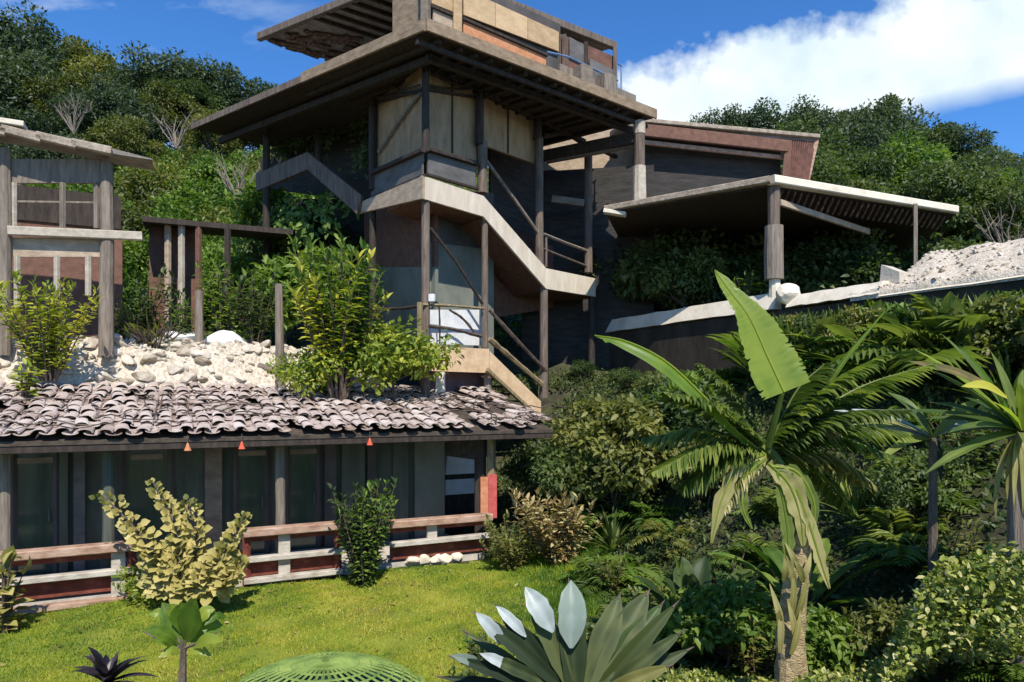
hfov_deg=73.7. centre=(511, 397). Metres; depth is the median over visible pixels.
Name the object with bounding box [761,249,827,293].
shade bush
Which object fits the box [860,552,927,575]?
fern
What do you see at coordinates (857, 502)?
strap plant
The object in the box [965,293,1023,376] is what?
strap plant
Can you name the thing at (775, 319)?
strap plant
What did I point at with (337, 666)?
lattice dome
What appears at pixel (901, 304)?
broad leaved plant
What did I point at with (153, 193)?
hillside bush
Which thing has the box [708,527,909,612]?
broad leaved plant
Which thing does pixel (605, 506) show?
fern
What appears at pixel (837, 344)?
fern
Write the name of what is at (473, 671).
strap plant
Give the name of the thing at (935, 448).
pale leaved plant
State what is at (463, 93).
stair tower
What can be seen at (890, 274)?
white end block
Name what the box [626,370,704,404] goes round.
dense bush
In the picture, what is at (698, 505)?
leafy plant
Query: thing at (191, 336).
white boulder
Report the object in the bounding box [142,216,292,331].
lean to shed
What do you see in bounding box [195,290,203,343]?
wooden post
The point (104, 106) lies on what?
hill tree
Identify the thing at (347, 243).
dense bush
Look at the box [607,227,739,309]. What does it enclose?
shade bush
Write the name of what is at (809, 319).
strap plant
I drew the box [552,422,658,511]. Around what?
dense bush
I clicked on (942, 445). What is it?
leafy plant
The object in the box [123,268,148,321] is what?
hillside bush
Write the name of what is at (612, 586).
leafy plant
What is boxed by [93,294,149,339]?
terrace shrub
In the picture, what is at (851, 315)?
dense bush
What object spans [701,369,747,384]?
fern
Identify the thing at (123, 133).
hill tree
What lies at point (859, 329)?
fern
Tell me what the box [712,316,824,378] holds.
strap plant
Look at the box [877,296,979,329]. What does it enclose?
broad leaved plant
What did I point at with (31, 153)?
hill tree
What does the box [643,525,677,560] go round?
leafy plant
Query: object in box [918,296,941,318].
dense bush
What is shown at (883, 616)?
dense bush
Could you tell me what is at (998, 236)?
bare shrub
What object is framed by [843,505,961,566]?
fern
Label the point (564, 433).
dense bush
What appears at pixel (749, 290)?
leafy plant
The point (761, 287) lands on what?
shade bush
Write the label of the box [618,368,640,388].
dense bush
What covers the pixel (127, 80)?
hill tree
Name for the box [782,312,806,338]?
dense bush
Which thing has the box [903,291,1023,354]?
strap plant
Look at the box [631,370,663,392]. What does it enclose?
dense bush
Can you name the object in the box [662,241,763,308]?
shade bush
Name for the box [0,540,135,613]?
veranda railing
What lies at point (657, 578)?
broad leaved plant
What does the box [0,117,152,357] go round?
timber pavilion
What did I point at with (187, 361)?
rubble bank
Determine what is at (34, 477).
door
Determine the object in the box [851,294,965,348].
strap plant
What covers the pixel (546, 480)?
dense bush
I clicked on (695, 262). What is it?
shade bush
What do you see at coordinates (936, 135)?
skyline tree
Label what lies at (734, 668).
fern
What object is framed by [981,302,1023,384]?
dense bush
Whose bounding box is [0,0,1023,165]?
sky
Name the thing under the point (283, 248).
dense bush
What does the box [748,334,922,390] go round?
fern
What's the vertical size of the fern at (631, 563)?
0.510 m
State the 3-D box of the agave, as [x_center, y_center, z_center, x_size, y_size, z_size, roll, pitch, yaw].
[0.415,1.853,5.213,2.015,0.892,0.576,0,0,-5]
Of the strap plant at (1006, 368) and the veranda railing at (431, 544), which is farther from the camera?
the veranda railing at (431, 544)
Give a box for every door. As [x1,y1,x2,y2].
[11,453,58,576]
[118,449,173,564]
[233,446,270,553]
[285,445,321,548]
[445,440,473,533]
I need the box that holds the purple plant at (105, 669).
[69,647,157,681]
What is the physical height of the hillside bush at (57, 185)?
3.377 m
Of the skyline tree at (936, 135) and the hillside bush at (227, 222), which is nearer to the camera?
the hillside bush at (227, 222)
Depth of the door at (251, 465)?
13.02 m
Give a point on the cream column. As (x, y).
(639, 179)
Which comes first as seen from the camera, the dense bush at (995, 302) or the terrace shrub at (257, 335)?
the dense bush at (995, 302)
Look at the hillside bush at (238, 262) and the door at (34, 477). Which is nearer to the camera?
the door at (34, 477)
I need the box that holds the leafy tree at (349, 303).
[285,229,392,400]
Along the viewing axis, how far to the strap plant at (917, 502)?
8.92 m
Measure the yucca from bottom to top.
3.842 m
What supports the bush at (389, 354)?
on the veranda house
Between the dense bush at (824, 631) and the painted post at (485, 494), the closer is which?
the dense bush at (824, 631)
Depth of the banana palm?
5.86 m
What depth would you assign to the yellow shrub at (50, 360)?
12.33 m
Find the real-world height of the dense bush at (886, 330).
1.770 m
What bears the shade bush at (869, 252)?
on the terrace
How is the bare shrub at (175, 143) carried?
on the ground at (559, 394)
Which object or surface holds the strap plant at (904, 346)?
on the ground at (559, 394)
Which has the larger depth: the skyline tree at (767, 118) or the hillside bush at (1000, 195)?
the skyline tree at (767, 118)
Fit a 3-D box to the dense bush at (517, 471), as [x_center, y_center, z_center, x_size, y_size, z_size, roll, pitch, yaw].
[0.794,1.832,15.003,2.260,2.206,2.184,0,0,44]
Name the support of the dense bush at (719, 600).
on the ground at (559, 394)
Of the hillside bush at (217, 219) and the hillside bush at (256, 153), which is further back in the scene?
the hillside bush at (256, 153)
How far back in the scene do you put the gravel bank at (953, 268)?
12.56 m
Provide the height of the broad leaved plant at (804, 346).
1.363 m
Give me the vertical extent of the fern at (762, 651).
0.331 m
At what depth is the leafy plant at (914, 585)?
7.52 m
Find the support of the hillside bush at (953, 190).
on the ground at (559, 394)
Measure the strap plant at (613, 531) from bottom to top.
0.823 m
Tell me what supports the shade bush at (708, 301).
on the terrace
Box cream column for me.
[632,119,645,199]
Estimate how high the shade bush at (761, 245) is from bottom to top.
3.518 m
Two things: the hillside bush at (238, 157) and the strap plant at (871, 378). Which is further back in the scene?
the hillside bush at (238, 157)
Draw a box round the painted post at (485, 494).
[474,440,496,533]
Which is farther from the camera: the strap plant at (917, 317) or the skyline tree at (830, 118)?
the skyline tree at (830, 118)
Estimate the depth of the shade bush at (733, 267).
18.85 m
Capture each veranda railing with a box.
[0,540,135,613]
[242,521,342,586]
[388,512,492,559]
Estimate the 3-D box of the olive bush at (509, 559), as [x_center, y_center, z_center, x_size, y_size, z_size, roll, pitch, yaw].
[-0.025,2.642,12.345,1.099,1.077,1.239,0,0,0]
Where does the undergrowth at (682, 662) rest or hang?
on the ground at (559, 394)
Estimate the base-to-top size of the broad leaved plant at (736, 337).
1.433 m
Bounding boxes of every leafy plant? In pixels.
[447,661,486,681]
[462,631,500,661]
[593,554,628,597]
[622,577,676,644]
[627,584,661,607]
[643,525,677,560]
[644,535,674,567]
[675,472,721,517]
[679,543,764,595]
[718,610,776,678]
[733,269,762,295]
[898,440,973,510]
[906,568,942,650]
[912,512,983,565]
[918,397,1009,479]
[921,547,987,569]
[949,322,1011,396]
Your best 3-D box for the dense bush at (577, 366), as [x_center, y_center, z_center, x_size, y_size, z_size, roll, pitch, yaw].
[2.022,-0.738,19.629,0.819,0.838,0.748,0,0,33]
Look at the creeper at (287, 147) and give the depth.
18.95 m
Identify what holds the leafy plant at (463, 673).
on the ground at (559, 394)
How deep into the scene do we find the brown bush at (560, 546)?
11.98 m
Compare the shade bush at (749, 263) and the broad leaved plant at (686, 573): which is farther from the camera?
the shade bush at (749, 263)
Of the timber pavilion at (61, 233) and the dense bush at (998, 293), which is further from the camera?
the timber pavilion at (61, 233)
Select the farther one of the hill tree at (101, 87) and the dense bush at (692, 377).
the hill tree at (101, 87)
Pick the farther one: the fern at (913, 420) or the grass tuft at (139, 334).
the grass tuft at (139, 334)
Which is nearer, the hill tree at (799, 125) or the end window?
the end window
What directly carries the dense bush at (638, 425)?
on the ground at (559, 394)
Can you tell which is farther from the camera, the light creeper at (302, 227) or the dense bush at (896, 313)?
the light creeper at (302, 227)
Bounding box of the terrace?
[708,280,1014,319]
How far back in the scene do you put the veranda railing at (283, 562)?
11.41 m
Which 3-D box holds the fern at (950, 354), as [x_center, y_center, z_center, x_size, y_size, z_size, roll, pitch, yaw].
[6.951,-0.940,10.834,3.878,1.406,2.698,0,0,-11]
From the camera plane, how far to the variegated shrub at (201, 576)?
9.59 m
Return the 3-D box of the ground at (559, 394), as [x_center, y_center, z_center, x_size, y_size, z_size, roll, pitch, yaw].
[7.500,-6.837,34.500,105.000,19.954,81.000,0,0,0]
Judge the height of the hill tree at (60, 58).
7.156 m
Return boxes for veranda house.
[0,380,551,606]
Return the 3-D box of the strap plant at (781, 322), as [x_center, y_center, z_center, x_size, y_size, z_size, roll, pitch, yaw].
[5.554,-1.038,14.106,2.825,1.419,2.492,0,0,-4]
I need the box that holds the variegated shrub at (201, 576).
[88,478,251,605]
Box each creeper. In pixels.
[258,180,358,256]
[262,117,368,179]
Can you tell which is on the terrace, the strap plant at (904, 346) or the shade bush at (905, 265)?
the shade bush at (905, 265)
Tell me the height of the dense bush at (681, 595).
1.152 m
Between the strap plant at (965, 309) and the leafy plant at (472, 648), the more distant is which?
the strap plant at (965, 309)
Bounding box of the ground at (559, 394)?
[31,154,1016,681]
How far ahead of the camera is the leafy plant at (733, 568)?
8.75 m
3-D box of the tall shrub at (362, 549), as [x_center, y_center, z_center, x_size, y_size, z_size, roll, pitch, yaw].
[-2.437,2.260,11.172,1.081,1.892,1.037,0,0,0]
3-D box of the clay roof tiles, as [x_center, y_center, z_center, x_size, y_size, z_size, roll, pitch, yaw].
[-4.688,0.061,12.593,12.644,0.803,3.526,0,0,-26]
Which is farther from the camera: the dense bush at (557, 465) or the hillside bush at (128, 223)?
the hillside bush at (128, 223)
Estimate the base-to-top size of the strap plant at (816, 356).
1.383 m
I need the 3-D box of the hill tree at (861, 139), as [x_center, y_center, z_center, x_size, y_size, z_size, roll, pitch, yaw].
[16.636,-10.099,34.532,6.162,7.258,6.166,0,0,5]
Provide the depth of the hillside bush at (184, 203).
26.21 m
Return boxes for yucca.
[909,335,1023,681]
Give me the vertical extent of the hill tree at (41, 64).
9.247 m
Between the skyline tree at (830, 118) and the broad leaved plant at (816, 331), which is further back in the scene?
the skyline tree at (830, 118)
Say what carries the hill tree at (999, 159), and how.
on the ground at (559, 394)
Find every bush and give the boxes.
[21,184,67,189]
[38,184,85,190]
[44,184,93,190]
[69,184,140,222]
[111,558,190,609]
[113,159,192,205]
[114,155,205,207]
[115,195,158,250]
[123,229,148,288]
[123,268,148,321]
[124,239,148,282]
[129,205,218,267]
[135,183,230,235]
[137,185,231,241]
[140,263,215,316]
[144,144,192,166]
[162,151,247,199]
[167,144,251,168]
[177,145,247,192]
[190,201,240,242]
[202,235,245,282]
[202,235,262,329]
[205,169,259,212]
[209,210,262,251]
[219,180,296,225]
[227,148,258,167]
[234,154,260,182]
[234,223,297,271]
[236,253,335,343]
[246,192,321,218]
[248,144,262,165]
[253,201,360,259]
[265,346,345,404]
[274,240,368,322]
[314,235,363,276]
[333,313,465,401]
[479,509,539,570]
[500,436,567,500]
[508,484,606,565]
[526,437,604,496]
[529,434,645,526]
[547,393,618,455]
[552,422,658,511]
[569,359,595,379]
[571,392,683,511]
[576,243,661,311]
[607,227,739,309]
[609,366,630,380]
[617,248,695,310]
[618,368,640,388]
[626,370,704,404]
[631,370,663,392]
[635,370,721,427]
[637,244,728,309]
[639,378,743,447]
[648,584,716,664]
[652,274,728,307]
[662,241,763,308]
[663,252,757,306]
[665,439,730,514]
[665,574,776,671]
[705,228,801,299]
[723,264,768,300]
[734,239,791,260]
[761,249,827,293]
[772,603,870,676]
[781,144,900,194]
[781,227,900,293]
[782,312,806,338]
[784,311,832,363]
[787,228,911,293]
[809,244,900,291]
[815,304,882,365]
[834,596,943,681]
[853,445,981,523]
[854,301,919,341]
[857,305,921,342]
[874,243,923,271]
[888,152,1000,250]
[893,247,933,266]
[901,232,993,269]
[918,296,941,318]
[930,165,1023,246]
[933,290,1023,379]
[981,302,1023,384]
[983,289,1021,301]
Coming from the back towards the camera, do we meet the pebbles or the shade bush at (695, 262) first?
the shade bush at (695, 262)
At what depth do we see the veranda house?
12.29 m
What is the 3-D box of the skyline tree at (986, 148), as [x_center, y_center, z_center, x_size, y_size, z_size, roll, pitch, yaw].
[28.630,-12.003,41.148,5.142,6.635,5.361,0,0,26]
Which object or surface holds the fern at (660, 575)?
on the ground at (559, 394)
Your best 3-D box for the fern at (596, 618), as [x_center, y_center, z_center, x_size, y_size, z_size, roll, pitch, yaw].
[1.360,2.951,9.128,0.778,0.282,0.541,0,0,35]
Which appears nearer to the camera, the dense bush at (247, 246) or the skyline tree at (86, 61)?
the dense bush at (247, 246)
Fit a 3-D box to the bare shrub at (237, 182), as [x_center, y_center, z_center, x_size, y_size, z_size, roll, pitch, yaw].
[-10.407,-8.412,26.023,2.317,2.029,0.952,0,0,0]
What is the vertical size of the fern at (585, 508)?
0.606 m
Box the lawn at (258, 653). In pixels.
[0,529,609,681]
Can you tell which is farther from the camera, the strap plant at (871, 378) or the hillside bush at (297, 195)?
the hillside bush at (297, 195)
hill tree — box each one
[0,44,68,125]
[0,101,65,150]
[0,128,103,184]
[17,71,83,135]
[22,53,88,91]
[44,84,177,149]
[52,70,171,142]
[60,63,123,99]
[80,113,166,176]
[107,70,172,96]
[135,79,205,152]
[141,75,231,153]
[176,102,248,159]
[242,140,274,150]
[770,111,855,140]
[781,127,902,191]
[798,116,907,158]
[847,125,957,191]
[868,127,929,165]
[932,160,975,238]
[950,143,1023,182]
[964,166,1023,213]
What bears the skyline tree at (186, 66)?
on the ground at (559, 394)
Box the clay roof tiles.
[0,383,577,429]
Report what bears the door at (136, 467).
in the veranda house
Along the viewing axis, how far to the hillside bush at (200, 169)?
30.81 m
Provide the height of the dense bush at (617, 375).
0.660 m
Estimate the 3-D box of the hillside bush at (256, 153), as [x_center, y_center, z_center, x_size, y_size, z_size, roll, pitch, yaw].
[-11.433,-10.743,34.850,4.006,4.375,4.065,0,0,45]
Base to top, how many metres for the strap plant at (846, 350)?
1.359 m
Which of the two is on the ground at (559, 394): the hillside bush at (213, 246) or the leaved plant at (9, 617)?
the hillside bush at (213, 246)
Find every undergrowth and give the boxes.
[127,147,970,347]
[479,363,1023,681]
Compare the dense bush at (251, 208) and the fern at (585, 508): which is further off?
the dense bush at (251, 208)
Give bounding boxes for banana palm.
[594,270,941,681]
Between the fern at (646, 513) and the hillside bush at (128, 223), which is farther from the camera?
the hillside bush at (128, 223)
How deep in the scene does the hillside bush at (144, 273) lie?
22.23 m
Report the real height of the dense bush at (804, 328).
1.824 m
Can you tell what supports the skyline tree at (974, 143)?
on the ground at (559, 394)
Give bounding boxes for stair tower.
[191,0,656,422]
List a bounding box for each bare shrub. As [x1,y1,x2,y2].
[51,86,92,134]
[151,108,199,148]
[210,147,260,198]
[967,198,1023,242]
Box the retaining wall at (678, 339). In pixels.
[605,275,1023,372]
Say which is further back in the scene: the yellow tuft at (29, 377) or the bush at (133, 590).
the yellow tuft at (29, 377)
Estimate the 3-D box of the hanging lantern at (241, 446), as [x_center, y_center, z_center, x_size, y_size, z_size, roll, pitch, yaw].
[-4.294,0.690,10.847,0.110,0.240,0.105,0,0,0]
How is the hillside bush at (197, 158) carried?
on the ground at (559, 394)
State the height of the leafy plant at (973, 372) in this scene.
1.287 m
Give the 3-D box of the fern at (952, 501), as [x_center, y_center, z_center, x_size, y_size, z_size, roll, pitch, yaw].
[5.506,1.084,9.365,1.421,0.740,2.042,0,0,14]
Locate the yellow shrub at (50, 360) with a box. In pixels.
[0,268,103,380]
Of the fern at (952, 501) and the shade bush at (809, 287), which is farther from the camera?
the shade bush at (809, 287)
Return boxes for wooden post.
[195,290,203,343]
[275,283,284,391]
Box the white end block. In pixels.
[880,265,909,282]
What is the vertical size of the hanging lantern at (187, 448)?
0.240 m
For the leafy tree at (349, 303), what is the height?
3.444 m
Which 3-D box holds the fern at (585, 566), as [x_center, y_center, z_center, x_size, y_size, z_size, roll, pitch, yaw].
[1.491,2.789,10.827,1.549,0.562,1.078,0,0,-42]
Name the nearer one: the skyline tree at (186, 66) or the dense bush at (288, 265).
the dense bush at (288, 265)
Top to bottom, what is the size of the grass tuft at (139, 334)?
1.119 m
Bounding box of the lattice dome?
[238,651,425,681]
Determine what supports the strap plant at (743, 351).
on the ground at (559, 394)
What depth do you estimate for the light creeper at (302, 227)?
18.43 m
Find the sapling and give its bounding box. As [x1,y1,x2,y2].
[142,598,225,681]
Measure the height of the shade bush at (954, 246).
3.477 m
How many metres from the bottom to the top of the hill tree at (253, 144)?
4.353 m
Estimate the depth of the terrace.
15.09 m
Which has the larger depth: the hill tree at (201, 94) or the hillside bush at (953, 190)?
the hill tree at (201, 94)
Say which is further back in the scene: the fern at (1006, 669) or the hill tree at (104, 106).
the hill tree at (104, 106)
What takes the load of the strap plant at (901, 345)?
on the ground at (559, 394)
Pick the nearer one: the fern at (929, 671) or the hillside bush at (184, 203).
the fern at (929, 671)
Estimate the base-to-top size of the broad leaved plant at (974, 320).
1.474 m
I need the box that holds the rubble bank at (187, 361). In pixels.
[0,333,378,393]
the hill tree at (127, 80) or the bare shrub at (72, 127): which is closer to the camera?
the bare shrub at (72, 127)
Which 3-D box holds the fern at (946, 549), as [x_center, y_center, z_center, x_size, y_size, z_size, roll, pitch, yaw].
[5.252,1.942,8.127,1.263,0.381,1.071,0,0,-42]
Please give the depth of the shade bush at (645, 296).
20.16 m
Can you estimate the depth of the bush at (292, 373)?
13.26 m
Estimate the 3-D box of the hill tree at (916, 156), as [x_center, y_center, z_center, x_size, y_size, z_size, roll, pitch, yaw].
[17.203,-8.269,30.605,4.961,7.005,5.344,0,0,27]
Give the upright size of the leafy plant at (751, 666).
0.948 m
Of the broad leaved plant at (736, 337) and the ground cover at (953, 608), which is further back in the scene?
the broad leaved plant at (736, 337)
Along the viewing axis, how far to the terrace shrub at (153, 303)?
16.23 m
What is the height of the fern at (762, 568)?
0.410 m
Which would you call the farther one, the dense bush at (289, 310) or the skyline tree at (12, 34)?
the skyline tree at (12, 34)
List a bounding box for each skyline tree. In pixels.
[0,0,116,71]
[55,35,135,80]
[90,40,194,92]
[135,47,245,157]
[190,60,278,108]
[686,103,763,127]
[735,94,823,128]
[797,102,896,138]
[820,92,940,147]
[907,116,968,160]
[922,120,998,159]
[950,144,1023,168]
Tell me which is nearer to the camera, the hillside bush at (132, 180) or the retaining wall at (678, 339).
the retaining wall at (678, 339)
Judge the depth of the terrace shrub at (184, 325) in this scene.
15.82 m
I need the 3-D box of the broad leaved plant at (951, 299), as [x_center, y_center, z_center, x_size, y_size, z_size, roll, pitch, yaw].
[6.723,-0.914,11.018,2.046,1.468,1.895,0,0,30]
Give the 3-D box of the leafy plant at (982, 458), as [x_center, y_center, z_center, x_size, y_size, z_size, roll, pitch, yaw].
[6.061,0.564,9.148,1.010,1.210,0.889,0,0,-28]
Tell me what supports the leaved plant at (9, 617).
on the lawn at (258, 653)
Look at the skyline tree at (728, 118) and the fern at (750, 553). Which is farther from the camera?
the skyline tree at (728, 118)
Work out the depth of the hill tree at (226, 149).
37.02 m
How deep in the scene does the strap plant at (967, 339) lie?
10.53 m
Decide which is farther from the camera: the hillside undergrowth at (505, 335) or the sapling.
the hillside undergrowth at (505, 335)
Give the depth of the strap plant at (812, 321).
13.15 m
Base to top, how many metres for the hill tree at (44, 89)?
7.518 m
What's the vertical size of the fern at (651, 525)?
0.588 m
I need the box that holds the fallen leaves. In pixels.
[1,537,602,680]
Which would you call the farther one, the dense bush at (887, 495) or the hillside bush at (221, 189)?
the hillside bush at (221, 189)
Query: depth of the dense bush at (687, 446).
11.60 m
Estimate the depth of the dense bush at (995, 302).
9.95 m
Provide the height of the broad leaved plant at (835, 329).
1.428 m
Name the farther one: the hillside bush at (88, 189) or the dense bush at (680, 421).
the hillside bush at (88, 189)
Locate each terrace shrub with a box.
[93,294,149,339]
[123,262,182,336]
[160,287,209,334]
[192,252,256,330]
[220,267,278,343]
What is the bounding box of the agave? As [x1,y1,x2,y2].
[435,577,694,681]
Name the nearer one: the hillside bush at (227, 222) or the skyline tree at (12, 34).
the hillside bush at (227, 222)
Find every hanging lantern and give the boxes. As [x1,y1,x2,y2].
[184,435,190,450]
[238,434,244,448]
[367,431,372,444]
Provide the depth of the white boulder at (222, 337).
15.53 m
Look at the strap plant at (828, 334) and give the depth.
12.58 m
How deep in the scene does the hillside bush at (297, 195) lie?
26.52 m
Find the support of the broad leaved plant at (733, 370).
on the ground at (559, 394)
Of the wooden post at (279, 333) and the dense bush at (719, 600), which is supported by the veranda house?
the wooden post at (279, 333)
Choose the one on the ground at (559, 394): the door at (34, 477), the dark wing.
the dark wing
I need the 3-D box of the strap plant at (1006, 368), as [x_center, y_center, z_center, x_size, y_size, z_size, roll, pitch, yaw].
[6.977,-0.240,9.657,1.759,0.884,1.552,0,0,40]
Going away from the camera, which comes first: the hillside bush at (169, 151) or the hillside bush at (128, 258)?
the hillside bush at (128, 258)
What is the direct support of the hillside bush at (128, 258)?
on the ground at (559, 394)
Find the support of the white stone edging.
on the ground at (559, 394)
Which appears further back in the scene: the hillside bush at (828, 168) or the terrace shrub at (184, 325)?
the hillside bush at (828, 168)
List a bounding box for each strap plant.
[455,660,482,675]
[580,506,642,550]
[712,312,802,359]
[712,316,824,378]
[714,315,808,361]
[722,313,789,363]
[736,310,802,354]
[779,308,830,361]
[786,309,831,364]
[790,304,870,352]
[797,308,859,366]
[798,304,865,363]
[806,307,846,362]
[808,457,892,519]
[809,305,937,384]
[814,305,939,383]
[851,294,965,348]
[864,300,941,348]
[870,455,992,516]
[872,291,1016,379]
[884,297,938,375]
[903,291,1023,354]
[941,350,1023,409]
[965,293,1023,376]
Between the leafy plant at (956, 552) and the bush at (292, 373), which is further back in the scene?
the bush at (292, 373)
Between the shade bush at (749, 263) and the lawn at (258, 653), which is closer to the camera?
the lawn at (258, 653)
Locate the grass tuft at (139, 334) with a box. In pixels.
[119,300,186,348]
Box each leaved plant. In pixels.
[0,545,34,632]
[632,556,716,594]
[632,556,751,615]
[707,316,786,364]
[708,328,783,361]
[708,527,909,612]
[717,316,796,362]
[727,365,745,382]
[785,299,919,362]
[789,309,838,367]
[793,309,849,363]
[834,392,978,571]
[848,302,907,323]
[860,301,919,322]
[864,291,1009,386]
[876,291,996,386]
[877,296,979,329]
[977,311,1016,326]
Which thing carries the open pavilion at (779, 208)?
on the terrace
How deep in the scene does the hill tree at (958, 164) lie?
36.93 m
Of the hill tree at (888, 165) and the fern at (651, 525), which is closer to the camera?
the fern at (651, 525)
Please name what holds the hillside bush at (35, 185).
on the ground at (559, 394)
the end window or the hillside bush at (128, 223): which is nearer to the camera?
the end window
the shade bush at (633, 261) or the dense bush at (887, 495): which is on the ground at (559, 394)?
the dense bush at (887, 495)
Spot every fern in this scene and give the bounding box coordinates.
[543,494,611,520]
[550,492,629,528]
[556,553,651,586]
[569,554,630,601]
[588,604,608,628]
[599,597,630,611]
[600,501,684,532]
[609,563,672,603]
[630,520,692,559]
[637,570,667,594]
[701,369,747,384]
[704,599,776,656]
[709,532,783,566]
[713,642,773,676]
[715,561,776,590]
[726,641,775,667]
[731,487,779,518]
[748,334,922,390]
[798,325,934,371]
[804,298,969,355]
[828,293,1023,380]
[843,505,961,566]
[851,448,981,514]
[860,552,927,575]
[862,660,936,681]
[883,406,950,437]
[918,543,999,574]
[947,652,1023,681]
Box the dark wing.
[543,119,819,238]
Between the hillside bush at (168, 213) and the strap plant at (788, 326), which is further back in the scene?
the hillside bush at (168, 213)
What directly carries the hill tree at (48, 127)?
on the ground at (559, 394)
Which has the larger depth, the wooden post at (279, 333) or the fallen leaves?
the wooden post at (279, 333)
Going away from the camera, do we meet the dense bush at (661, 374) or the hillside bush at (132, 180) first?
the dense bush at (661, 374)
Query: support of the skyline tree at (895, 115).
on the ground at (559, 394)
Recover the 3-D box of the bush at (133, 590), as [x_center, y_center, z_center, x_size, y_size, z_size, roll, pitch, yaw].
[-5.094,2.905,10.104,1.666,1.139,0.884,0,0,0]
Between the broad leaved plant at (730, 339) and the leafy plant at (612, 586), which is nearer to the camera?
the leafy plant at (612, 586)
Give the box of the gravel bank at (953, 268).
[850,238,1023,300]
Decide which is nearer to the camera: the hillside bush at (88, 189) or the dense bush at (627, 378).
the dense bush at (627, 378)
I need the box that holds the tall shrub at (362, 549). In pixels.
[327,476,397,586]
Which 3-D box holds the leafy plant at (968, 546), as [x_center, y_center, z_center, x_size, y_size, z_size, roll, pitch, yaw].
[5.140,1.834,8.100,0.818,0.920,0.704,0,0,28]
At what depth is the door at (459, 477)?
15.63 m
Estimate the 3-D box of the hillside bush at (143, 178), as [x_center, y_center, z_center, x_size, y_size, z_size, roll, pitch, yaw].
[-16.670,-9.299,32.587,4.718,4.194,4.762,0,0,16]
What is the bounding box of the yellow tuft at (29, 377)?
[7,358,46,396]
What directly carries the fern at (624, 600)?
on the ground at (559, 394)
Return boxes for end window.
[569,37,583,62]
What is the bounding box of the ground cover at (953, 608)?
[641,541,1023,681]
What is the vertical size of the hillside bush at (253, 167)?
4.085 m
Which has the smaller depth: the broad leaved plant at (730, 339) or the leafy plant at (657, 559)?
the leafy plant at (657, 559)
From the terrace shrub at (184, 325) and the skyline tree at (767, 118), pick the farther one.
the skyline tree at (767, 118)
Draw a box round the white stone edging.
[405,552,462,565]
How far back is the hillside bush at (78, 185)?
32.21 m
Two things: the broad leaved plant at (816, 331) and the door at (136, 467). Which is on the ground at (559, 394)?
the broad leaved plant at (816, 331)
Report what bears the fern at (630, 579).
on the ground at (559, 394)
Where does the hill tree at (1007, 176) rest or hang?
on the ground at (559, 394)
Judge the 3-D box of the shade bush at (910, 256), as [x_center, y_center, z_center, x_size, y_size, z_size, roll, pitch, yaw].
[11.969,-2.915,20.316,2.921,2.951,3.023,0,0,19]
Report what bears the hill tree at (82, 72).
on the ground at (559, 394)
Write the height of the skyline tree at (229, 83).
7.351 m
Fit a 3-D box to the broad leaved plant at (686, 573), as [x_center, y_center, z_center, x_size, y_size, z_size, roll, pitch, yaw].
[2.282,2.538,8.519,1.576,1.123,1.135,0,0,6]
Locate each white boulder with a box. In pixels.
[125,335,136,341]
[164,330,194,341]
[204,330,247,344]
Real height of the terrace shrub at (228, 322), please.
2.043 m
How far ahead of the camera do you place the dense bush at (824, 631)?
6.62 m
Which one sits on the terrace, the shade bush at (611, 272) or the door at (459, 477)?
the shade bush at (611, 272)
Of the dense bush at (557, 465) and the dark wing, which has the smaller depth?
the dense bush at (557, 465)
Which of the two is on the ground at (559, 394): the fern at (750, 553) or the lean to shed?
the fern at (750, 553)
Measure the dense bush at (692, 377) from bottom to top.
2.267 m
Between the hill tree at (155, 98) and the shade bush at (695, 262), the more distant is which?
the hill tree at (155, 98)
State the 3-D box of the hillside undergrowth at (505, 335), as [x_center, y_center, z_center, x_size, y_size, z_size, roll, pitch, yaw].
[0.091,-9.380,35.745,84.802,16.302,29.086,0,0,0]
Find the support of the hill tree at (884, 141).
on the ground at (559, 394)
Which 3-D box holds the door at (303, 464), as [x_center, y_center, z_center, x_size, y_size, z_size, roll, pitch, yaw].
[-4.100,1.890,13.415,0.711,2.180,0.139,0,0,-26]
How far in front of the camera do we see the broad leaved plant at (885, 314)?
11.71 m
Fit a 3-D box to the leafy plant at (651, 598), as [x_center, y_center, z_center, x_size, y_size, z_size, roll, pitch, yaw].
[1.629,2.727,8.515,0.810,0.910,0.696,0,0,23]
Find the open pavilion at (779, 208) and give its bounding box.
[603,174,958,297]
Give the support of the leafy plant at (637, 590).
on the ground at (559, 394)
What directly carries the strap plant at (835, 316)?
on the ground at (559, 394)
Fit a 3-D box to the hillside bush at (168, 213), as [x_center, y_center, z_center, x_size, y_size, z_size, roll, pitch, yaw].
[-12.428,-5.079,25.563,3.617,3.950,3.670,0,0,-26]
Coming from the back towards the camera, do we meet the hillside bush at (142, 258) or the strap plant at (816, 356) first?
the hillside bush at (142, 258)
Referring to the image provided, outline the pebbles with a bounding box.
[878,240,1023,286]

